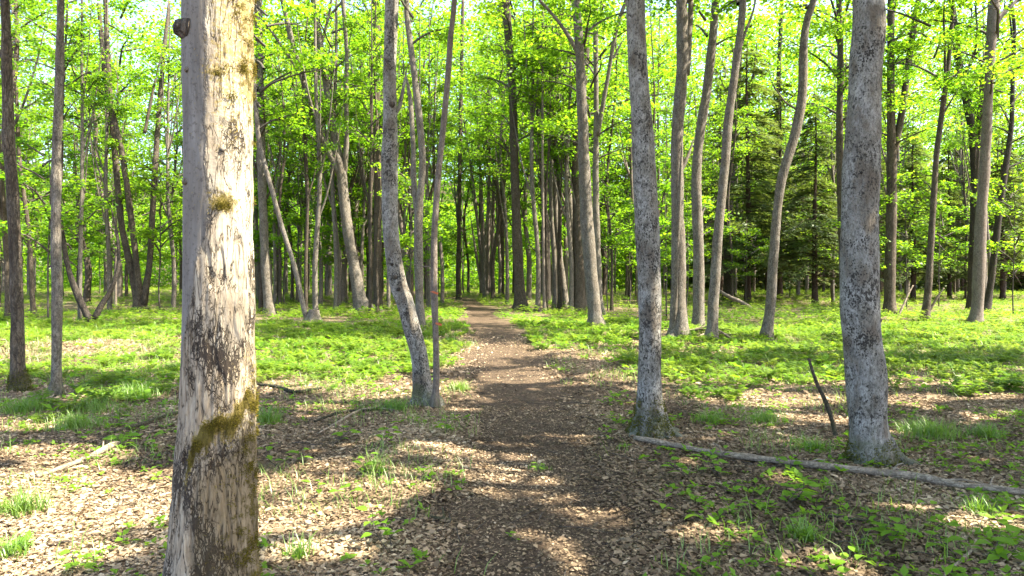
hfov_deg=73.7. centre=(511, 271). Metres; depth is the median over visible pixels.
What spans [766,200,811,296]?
sapling
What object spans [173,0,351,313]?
broadleaf tree
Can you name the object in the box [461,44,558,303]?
broadleaf tree
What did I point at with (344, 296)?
broadleaf tree
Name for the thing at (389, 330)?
ferns
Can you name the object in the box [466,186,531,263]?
sapling
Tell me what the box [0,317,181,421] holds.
ferns
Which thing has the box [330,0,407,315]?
broadleaf tree
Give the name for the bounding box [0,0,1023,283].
distant foliage
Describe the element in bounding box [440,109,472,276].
broadleaf tree
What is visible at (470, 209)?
sapling
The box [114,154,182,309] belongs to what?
sapling
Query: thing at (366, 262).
sapling
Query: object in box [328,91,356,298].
broadleaf tree
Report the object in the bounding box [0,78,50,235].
sapling
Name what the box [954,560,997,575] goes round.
seedling
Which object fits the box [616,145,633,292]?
broadleaf tree
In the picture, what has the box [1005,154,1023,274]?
conifer tree
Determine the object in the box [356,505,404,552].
seedling
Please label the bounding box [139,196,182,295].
sapling
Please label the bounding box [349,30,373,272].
broadleaf tree
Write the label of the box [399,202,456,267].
sapling
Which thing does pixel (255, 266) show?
broadleaf tree
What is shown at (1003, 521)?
seedling
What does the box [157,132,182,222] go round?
broadleaf tree
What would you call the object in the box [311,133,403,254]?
sapling
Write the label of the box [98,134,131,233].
broadleaf tree
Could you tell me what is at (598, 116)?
broadleaf tree
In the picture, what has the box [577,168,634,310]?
sapling
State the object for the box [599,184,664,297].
sapling
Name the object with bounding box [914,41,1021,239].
broadleaf tree
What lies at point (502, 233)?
broadleaf tree
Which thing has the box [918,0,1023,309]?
broadleaf tree
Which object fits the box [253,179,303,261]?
sapling
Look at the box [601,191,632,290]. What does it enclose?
sapling
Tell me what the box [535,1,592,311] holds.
broadleaf tree
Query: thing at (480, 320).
path
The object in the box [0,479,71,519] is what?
grass tuft
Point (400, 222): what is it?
broadleaf tree
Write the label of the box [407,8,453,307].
broadleaf tree
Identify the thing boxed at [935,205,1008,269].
sapling
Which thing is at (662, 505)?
seedling
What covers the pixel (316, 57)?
broadleaf tree
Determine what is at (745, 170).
broadleaf tree
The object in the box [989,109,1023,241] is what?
broadleaf tree
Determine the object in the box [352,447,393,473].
grass tuft
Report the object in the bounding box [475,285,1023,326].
ferns
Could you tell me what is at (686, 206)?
sapling
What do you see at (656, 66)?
broadleaf tree
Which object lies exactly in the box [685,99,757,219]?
broadleaf tree
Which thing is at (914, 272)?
conifer tree
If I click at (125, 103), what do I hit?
broadleaf tree
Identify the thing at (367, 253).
broadleaf tree
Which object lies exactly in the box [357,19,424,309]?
broadleaf tree
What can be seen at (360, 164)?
broadleaf tree
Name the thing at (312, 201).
broadleaf tree
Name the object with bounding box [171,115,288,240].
sapling
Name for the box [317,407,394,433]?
fallen branch
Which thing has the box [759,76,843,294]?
broadleaf tree
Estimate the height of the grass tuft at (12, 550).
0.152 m
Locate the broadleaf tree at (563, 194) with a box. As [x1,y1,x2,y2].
[537,83,572,258]
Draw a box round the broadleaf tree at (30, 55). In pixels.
[0,13,79,216]
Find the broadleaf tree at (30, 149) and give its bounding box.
[14,107,40,173]
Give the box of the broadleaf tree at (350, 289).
[322,109,362,294]
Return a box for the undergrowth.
[1,203,692,290]
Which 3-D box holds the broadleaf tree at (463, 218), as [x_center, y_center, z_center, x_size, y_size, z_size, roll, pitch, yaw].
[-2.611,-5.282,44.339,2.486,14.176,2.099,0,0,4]
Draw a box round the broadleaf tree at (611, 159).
[547,57,629,205]
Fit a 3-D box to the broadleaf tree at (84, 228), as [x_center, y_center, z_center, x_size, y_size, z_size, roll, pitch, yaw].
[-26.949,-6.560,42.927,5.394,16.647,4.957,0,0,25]
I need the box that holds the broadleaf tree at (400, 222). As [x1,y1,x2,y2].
[338,20,455,287]
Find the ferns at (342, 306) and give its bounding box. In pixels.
[0,284,478,324]
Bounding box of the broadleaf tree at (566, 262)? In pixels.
[520,43,619,296]
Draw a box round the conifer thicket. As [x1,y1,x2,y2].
[663,143,1023,291]
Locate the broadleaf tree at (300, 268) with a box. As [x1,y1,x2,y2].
[265,48,329,284]
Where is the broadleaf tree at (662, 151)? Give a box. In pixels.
[622,3,670,173]
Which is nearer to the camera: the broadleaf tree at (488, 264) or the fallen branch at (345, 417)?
the fallen branch at (345, 417)
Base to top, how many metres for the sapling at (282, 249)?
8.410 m
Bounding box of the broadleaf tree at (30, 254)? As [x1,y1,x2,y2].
[0,0,121,316]
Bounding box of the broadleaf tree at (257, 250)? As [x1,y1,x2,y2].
[253,55,278,302]
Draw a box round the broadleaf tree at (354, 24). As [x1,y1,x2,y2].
[342,0,405,312]
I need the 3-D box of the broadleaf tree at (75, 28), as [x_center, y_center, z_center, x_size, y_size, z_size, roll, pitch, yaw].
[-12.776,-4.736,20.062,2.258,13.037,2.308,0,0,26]
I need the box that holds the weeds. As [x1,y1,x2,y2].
[0,305,1023,423]
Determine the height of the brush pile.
0.379 m
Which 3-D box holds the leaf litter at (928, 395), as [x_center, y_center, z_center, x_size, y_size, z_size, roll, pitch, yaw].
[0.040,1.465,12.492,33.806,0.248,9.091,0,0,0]
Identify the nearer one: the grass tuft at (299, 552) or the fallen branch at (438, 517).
the grass tuft at (299, 552)
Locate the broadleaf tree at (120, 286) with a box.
[34,50,165,300]
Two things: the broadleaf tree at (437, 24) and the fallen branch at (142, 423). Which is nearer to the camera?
the fallen branch at (142, 423)
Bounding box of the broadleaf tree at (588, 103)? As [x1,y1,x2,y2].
[561,69,602,142]
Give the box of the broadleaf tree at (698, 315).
[646,0,767,326]
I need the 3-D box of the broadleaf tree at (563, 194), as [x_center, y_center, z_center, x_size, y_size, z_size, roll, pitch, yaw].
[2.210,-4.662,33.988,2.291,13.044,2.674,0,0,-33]
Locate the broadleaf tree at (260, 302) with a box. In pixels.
[253,64,291,312]
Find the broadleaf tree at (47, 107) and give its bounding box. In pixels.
[18,87,78,293]
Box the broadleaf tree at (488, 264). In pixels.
[425,33,519,296]
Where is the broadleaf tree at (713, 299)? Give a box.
[702,0,783,340]
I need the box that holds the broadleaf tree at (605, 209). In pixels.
[603,144,615,290]
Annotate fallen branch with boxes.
[36,441,119,477]
[114,411,177,432]
[256,383,321,392]
[314,405,389,421]
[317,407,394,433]
[429,506,449,519]
[822,513,906,527]
[943,549,972,575]
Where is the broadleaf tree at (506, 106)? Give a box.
[480,6,623,304]
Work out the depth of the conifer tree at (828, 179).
38.25 m
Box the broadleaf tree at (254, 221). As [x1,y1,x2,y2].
[253,131,256,296]
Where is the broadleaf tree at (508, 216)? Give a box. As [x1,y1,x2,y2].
[474,87,538,292]
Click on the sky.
(137, 65)
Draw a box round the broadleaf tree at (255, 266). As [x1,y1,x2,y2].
[253,220,255,293]
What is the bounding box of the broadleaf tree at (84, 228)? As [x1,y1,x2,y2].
[42,38,113,256]
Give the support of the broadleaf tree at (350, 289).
on the ground at (746, 391)
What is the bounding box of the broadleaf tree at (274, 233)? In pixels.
[264,56,300,305]
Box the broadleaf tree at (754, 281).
[738,128,758,294]
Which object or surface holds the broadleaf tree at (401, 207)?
on the ground at (746, 391)
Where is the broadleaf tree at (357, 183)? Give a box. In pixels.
[322,65,418,246]
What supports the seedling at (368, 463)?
on the ground at (746, 391)
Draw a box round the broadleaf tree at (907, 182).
[881,72,941,291]
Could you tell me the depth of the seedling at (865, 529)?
3.75 m
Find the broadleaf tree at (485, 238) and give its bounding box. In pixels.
[468,35,505,298]
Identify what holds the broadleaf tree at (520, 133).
on the ground at (746, 391)
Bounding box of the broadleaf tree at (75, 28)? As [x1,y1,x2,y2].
[17,0,120,321]
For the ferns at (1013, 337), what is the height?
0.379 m
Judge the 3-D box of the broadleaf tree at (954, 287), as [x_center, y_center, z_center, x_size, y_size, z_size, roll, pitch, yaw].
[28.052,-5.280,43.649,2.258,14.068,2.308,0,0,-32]
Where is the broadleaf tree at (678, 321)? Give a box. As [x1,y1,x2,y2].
[645,0,738,339]
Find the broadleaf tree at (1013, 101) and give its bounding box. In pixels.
[924,0,1023,312]
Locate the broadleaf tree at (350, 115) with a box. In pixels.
[304,17,361,304]
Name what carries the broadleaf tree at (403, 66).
on the ground at (746, 391)
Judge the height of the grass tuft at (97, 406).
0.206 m
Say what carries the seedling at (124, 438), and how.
on the ground at (746, 391)
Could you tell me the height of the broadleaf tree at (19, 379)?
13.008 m
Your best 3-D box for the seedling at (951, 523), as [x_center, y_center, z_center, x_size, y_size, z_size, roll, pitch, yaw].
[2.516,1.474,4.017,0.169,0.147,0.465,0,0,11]
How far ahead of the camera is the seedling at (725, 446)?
5.56 m
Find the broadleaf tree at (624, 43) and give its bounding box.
[599,23,685,296]
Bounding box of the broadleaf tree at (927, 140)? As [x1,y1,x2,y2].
[883,101,955,286]
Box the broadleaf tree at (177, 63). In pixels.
[151,6,285,159]
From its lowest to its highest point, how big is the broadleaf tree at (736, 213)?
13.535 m
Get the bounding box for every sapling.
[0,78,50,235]
[0,129,117,319]
[0,162,49,264]
[0,163,89,263]
[5,166,49,298]
[29,187,101,298]
[35,171,152,285]
[66,193,124,293]
[73,154,159,303]
[85,131,182,251]
[89,175,165,262]
[89,215,141,266]
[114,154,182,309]
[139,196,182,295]
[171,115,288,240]
[253,178,284,263]
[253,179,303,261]
[253,185,330,301]
[253,203,293,265]
[258,177,299,254]
[267,155,341,306]
[290,184,341,292]
[301,188,373,302]
[310,183,367,265]
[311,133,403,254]
[338,203,382,257]
[352,203,403,269]
[371,159,449,289]
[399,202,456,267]
[400,211,457,309]
[413,0,456,408]
[430,225,463,294]
[437,171,491,292]
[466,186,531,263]
[468,223,511,265]
[502,166,567,262]
[531,207,568,254]
[541,199,566,262]
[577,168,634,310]
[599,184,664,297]
[600,154,660,292]
[600,195,661,306]
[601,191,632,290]
[614,134,706,319]
[621,196,670,257]
[660,195,741,316]
[660,213,692,294]
[664,207,708,265]
[724,228,779,302]
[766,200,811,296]
[796,178,838,292]
[822,169,919,269]
[879,199,950,309]
[907,167,969,304]
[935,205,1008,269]
[967,170,1023,313]
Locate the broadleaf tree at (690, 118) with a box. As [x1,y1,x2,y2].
[652,35,714,160]
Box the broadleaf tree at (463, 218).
[453,88,485,292]
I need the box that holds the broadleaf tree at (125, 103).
[91,11,146,305]
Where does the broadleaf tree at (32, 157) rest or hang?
on the ground at (746, 391)
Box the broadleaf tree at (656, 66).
[609,17,698,170]
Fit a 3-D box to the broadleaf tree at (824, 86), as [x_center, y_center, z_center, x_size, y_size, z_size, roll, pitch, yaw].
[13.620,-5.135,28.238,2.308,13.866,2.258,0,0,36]
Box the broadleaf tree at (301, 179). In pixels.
[277,86,316,302]
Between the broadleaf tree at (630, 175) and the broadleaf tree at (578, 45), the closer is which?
the broadleaf tree at (578, 45)
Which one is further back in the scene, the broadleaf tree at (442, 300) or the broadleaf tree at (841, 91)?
the broadleaf tree at (442, 300)
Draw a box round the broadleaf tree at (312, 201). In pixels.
[293,90,338,292]
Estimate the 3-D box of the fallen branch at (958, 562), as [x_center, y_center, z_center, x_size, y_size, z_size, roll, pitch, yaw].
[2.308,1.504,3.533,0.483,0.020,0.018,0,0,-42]
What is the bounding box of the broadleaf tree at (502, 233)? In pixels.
[458,0,529,296]
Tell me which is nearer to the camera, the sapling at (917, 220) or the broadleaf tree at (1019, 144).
the sapling at (917, 220)
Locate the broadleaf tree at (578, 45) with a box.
[524,0,658,325]
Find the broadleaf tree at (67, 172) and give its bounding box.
[43,63,122,282]
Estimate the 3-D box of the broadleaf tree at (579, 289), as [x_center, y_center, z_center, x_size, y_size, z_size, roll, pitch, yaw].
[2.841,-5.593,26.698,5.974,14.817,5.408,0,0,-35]
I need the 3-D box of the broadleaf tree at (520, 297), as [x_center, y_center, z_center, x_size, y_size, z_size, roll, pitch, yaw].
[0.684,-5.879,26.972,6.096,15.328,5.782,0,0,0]
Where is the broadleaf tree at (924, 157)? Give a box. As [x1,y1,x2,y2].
[897,89,930,203]
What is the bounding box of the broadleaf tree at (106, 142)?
[78,0,138,310]
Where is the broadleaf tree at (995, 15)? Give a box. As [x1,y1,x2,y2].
[897,0,1023,324]
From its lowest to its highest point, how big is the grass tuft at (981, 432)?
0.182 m
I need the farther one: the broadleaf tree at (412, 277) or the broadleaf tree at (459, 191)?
the broadleaf tree at (459, 191)
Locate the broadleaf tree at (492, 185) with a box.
[476,88,502,292]
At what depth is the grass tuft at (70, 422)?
6.60 m
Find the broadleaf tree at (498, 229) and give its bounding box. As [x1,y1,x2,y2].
[446,14,536,299]
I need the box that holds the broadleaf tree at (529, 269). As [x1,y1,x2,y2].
[476,27,562,299]
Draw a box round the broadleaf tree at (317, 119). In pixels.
[287,0,350,308]
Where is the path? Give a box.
[333,286,642,575]
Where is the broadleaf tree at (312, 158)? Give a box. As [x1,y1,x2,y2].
[290,43,326,301]
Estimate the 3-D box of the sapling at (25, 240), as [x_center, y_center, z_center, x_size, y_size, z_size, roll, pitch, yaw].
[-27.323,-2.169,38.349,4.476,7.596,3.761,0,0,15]
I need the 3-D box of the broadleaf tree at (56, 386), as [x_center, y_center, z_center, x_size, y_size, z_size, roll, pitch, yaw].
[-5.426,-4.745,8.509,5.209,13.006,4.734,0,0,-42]
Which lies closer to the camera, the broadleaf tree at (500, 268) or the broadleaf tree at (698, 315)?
the broadleaf tree at (698, 315)
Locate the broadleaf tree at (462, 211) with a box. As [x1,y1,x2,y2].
[447,123,474,290]
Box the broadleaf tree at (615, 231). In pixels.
[602,128,626,294]
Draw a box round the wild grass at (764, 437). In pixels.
[0,317,1023,573]
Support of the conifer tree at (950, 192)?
on the ground at (746, 391)
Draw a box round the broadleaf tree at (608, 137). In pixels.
[550,17,615,304]
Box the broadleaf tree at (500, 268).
[481,63,518,298]
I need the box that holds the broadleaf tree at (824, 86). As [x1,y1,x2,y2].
[813,35,848,128]
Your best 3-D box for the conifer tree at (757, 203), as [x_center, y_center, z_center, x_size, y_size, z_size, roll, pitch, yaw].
[11.105,-5.110,32.710,7.191,13.712,6.983,0,0,44]
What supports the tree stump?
on the ground at (746, 391)
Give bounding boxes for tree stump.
[304,309,320,320]
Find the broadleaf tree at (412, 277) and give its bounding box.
[398,9,431,304]
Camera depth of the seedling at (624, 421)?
6.85 m
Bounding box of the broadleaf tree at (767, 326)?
[759,0,835,340]
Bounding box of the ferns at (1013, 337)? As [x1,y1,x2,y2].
[509,316,1023,400]
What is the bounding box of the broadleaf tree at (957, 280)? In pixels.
[905,95,1015,293]
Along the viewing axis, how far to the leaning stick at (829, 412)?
6.46 m
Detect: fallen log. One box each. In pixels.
[633,436,1023,495]
[719,290,753,309]
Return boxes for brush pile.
[690,322,739,338]
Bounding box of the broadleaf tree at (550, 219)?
[528,21,576,307]
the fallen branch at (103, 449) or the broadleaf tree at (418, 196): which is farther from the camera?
the broadleaf tree at (418, 196)
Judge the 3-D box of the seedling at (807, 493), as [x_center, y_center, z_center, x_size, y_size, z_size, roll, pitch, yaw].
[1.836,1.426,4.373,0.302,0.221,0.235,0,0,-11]
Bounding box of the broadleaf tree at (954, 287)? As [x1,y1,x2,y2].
[938,98,969,293]
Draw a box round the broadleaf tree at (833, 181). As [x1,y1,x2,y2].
[808,75,847,303]
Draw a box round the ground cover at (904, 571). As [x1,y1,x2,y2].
[0,353,1023,575]
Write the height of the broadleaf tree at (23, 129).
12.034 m
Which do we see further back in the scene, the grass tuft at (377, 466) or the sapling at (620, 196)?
the sapling at (620, 196)
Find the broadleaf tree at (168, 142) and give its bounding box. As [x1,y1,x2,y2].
[135,12,181,309]
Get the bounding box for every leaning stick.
[808,358,837,435]
[897,285,913,318]
[931,288,944,309]
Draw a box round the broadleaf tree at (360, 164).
[349,3,401,302]
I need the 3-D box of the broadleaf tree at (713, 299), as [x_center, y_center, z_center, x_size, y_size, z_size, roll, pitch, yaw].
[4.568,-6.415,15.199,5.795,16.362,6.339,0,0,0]
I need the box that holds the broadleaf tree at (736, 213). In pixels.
[703,81,763,296]
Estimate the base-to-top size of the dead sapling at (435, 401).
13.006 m
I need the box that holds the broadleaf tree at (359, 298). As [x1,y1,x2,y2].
[254,0,410,311]
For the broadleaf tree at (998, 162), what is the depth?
30.43 m
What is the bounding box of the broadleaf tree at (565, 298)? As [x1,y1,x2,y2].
[490,0,607,307]
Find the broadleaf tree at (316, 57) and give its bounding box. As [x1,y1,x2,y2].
[175,0,347,318]
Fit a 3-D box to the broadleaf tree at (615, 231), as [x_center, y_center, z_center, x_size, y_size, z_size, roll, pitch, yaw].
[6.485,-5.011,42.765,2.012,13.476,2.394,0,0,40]
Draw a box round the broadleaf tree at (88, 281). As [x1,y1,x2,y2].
[25,19,139,304]
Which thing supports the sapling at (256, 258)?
on the ground at (746, 391)
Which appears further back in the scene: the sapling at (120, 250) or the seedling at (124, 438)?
the sapling at (120, 250)
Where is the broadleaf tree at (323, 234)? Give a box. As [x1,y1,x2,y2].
[313,153,328,294]
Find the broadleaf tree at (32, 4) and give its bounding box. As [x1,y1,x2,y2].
[0,0,49,319]
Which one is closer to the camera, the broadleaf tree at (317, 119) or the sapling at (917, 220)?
the broadleaf tree at (317, 119)
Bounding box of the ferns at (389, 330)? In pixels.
[255,316,474,389]
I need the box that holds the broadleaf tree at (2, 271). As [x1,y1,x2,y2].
[0,240,3,294]
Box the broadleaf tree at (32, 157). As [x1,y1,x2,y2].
[14,72,41,240]
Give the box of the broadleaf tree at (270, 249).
[267,165,284,292]
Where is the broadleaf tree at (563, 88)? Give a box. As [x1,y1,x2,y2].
[518,11,573,309]
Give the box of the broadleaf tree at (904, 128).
[881,37,922,194]
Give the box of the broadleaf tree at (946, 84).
[829,0,1007,319]
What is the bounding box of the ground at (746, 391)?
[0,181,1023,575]
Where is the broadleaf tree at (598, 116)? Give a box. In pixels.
[505,0,693,316]
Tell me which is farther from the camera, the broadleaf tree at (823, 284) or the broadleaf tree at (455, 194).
the broadleaf tree at (823, 284)
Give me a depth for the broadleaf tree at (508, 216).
42.90 m
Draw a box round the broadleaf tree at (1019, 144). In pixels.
[987,80,1023,290]
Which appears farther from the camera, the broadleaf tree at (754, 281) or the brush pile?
the broadleaf tree at (754, 281)
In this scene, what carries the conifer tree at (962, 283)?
on the ground at (746, 391)
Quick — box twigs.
[0,362,1023,575]
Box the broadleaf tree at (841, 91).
[755,0,940,309]
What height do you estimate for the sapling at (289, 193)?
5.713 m
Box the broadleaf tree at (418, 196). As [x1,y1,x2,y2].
[355,0,476,328]
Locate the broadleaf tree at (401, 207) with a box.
[398,135,408,232]
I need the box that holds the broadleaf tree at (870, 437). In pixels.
[840,0,920,467]
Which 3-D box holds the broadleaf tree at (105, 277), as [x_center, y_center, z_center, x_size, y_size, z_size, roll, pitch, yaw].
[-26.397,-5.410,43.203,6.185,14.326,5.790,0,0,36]
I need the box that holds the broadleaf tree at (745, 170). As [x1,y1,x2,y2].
[704,118,775,290]
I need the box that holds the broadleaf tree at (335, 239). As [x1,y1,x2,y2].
[303,0,367,311]
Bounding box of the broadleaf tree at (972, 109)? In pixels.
[948,6,1009,213]
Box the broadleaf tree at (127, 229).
[76,84,177,298]
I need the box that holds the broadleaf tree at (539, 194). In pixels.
[503,71,560,295]
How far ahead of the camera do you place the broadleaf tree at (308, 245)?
45.63 m
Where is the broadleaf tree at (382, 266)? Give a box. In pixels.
[368,82,384,298]
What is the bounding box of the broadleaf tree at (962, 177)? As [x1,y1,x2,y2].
[943,120,970,298]
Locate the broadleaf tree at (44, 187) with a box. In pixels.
[21,99,50,266]
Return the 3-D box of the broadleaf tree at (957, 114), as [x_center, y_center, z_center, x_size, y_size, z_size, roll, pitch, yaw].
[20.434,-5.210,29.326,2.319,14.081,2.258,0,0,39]
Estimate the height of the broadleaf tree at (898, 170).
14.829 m
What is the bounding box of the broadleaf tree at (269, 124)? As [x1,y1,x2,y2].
[253,58,278,168]
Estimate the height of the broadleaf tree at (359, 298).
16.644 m
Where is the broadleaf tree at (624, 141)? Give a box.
[619,114,636,297]
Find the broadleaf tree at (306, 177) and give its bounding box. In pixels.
[271,1,343,308]
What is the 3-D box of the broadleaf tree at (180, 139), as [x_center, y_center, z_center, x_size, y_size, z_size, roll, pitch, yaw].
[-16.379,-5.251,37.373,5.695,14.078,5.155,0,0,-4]
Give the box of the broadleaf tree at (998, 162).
[954,100,1016,305]
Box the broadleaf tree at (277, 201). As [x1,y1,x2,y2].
[265,65,292,297]
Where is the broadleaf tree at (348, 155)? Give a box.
[325,123,355,225]
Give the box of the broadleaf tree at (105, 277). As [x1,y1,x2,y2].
[41,106,148,293]
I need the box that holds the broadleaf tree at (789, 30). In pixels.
[745,0,832,192]
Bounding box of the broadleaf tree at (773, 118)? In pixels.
[750,95,792,140]
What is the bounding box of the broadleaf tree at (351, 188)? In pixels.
[297,13,406,260]
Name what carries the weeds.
on the ground at (746, 391)
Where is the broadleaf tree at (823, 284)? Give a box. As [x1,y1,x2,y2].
[809,117,836,294]
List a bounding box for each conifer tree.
[662,123,714,270]
[684,59,756,295]
[685,24,827,303]
[721,76,838,298]
[734,114,809,291]
[740,90,884,305]
[802,58,907,289]
[807,96,837,285]
[837,119,921,294]
[879,126,967,300]
[883,122,942,285]
[901,126,999,297]
[934,151,999,292]
[941,123,1023,301]
[987,153,1023,286]
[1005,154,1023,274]
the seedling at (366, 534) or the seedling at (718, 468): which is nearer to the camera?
the seedling at (366, 534)
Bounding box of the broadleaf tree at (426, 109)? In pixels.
[397,12,440,215]
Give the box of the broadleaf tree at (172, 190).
[114,22,182,229]
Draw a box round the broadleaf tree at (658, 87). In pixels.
[646,10,675,226]
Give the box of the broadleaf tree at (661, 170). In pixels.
[655,95,670,296]
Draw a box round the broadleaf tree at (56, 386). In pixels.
[47,0,64,396]
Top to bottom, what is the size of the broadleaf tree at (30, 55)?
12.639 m
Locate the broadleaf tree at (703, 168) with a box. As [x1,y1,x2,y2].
[669,64,719,213]
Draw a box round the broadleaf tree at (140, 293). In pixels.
[47,0,180,311]
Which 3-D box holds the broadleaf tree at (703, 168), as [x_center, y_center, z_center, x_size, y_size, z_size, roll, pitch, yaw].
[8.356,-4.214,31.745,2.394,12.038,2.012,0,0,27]
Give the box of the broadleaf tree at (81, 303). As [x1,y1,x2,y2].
[0,0,121,323]
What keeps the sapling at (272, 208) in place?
on the ground at (746, 391)
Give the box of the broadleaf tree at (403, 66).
[380,1,439,266]
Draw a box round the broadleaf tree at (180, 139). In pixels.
[163,69,182,189]
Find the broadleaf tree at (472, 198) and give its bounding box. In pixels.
[453,79,509,293]
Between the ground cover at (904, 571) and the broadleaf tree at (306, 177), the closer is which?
the ground cover at (904, 571)
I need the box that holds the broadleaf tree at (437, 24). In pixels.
[384,0,483,302]
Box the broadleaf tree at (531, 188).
[502,0,550,311]
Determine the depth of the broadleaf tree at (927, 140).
54.85 m
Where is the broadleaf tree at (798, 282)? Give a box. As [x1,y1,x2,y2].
[775,110,810,297]
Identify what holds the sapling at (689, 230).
on the ground at (746, 391)
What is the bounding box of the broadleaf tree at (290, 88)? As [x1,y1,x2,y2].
[253,0,330,301]
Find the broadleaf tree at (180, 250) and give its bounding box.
[160,95,182,292]
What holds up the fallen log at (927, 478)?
on the ground at (746, 391)
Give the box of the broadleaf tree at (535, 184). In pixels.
[529,131,548,296]
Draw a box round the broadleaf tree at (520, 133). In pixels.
[497,106,535,209]
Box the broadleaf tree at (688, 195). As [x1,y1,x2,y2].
[684,161,706,236]
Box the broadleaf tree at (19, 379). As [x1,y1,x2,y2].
[0,0,34,392]
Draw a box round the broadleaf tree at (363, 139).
[313,0,440,306]
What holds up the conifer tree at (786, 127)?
on the ground at (746, 391)
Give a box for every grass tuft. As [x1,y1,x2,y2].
[0,393,53,415]
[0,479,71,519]
[0,525,44,561]
[31,410,112,433]
[64,394,129,413]
[97,379,175,400]
[147,361,179,371]
[256,405,287,423]
[272,526,328,560]
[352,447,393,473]
[367,396,413,411]
[446,379,474,391]
[528,461,552,470]
[690,409,732,423]
[731,406,795,426]
[775,514,838,543]
[779,435,841,453]
[889,413,972,442]
[947,488,1014,515]
[955,417,1021,440]
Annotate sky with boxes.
[0,0,1023,181]
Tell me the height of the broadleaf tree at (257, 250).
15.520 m
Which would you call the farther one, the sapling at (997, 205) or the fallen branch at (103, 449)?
the sapling at (997, 205)
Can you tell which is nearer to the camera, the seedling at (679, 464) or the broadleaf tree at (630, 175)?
the seedling at (679, 464)
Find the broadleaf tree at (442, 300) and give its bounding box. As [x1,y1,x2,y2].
[415,33,463,305]
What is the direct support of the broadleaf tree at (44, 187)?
on the ground at (746, 391)
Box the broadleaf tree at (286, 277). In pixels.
[254,49,311,293]
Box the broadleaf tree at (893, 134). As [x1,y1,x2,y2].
[809,0,972,316]
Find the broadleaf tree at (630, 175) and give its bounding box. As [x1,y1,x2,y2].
[609,66,660,307]
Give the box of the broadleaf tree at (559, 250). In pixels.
[529,10,590,310]
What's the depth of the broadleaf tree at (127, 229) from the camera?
38.55 m
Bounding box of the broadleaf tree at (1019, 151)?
[993,69,1023,290]
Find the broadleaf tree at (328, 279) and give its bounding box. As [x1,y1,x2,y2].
[267,0,365,297]
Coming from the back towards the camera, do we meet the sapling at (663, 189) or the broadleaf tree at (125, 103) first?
the broadleaf tree at (125, 103)
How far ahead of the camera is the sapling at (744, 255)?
29.99 m
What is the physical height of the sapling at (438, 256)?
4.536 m
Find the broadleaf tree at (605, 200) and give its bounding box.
[589,4,629,310]
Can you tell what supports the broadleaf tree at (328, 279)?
on the ground at (746, 391)
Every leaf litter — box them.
[0,327,1023,405]
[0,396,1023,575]
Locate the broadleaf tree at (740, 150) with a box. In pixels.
[707,19,758,305]
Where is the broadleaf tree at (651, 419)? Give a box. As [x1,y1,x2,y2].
[624,0,683,439]
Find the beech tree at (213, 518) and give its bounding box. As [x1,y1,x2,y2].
[162,0,263,575]
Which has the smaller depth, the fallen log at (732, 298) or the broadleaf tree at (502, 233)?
the fallen log at (732, 298)
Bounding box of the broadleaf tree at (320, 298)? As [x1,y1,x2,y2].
[295,50,342,304]
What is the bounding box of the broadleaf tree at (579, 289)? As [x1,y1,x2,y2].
[502,0,656,311]
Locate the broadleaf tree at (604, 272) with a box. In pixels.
[589,74,629,296]
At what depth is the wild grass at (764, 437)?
7.58 m
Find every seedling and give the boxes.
[58,549,95,573]
[103,432,165,449]
[257,442,311,465]
[302,479,363,496]
[332,425,361,441]
[352,452,377,473]
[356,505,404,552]
[375,421,400,446]
[430,415,456,432]
[505,531,519,540]
[601,411,632,425]
[603,389,628,403]
[651,493,673,509]
[661,456,697,476]
[685,510,716,523]
[692,454,730,475]
[700,552,721,569]
[716,445,732,458]
[735,499,765,509]
[778,454,802,467]
[779,476,819,501]
[813,546,866,575]
[844,528,873,546]
[869,516,921,540]
[917,499,960,530]
[924,524,1023,560]
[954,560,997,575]
[979,505,1023,525]
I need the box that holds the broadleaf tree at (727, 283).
[686,0,774,299]
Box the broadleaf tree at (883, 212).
[881,101,907,293]
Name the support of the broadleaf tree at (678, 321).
on the ground at (746, 391)
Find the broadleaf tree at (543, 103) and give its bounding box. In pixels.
[502,0,590,312]
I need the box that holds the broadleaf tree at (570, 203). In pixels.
[499,7,614,245]
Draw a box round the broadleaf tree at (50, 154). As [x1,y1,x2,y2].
[21,90,51,292]
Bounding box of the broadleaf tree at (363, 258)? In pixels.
[356,152,366,283]
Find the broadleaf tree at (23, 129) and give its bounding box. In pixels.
[0,59,33,312]
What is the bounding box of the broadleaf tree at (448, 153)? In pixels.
[407,44,461,215]
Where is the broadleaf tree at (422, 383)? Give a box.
[381,0,445,406]
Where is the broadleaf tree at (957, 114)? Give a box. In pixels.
[956,5,1017,297]
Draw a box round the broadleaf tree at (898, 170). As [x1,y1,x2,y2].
[880,65,941,295]
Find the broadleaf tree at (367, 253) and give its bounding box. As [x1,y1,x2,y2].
[335,52,382,297]
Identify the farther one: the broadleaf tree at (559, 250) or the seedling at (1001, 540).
the broadleaf tree at (559, 250)
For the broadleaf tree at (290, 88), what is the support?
on the ground at (746, 391)
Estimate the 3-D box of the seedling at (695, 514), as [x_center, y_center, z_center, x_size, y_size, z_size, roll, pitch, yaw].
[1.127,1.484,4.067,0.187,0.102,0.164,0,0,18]
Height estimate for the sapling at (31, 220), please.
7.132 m
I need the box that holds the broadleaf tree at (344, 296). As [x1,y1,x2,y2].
[312,10,405,304]
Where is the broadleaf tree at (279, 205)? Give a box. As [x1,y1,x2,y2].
[263,32,310,307]
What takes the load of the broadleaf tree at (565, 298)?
on the ground at (746, 391)
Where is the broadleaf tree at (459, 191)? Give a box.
[427,0,505,298]
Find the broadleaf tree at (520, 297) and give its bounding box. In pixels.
[453,0,603,310]
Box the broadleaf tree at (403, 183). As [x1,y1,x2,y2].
[398,50,418,254]
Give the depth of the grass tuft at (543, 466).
5.45 m
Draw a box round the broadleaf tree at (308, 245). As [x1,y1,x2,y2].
[303,178,315,292]
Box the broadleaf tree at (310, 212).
[293,152,314,266]

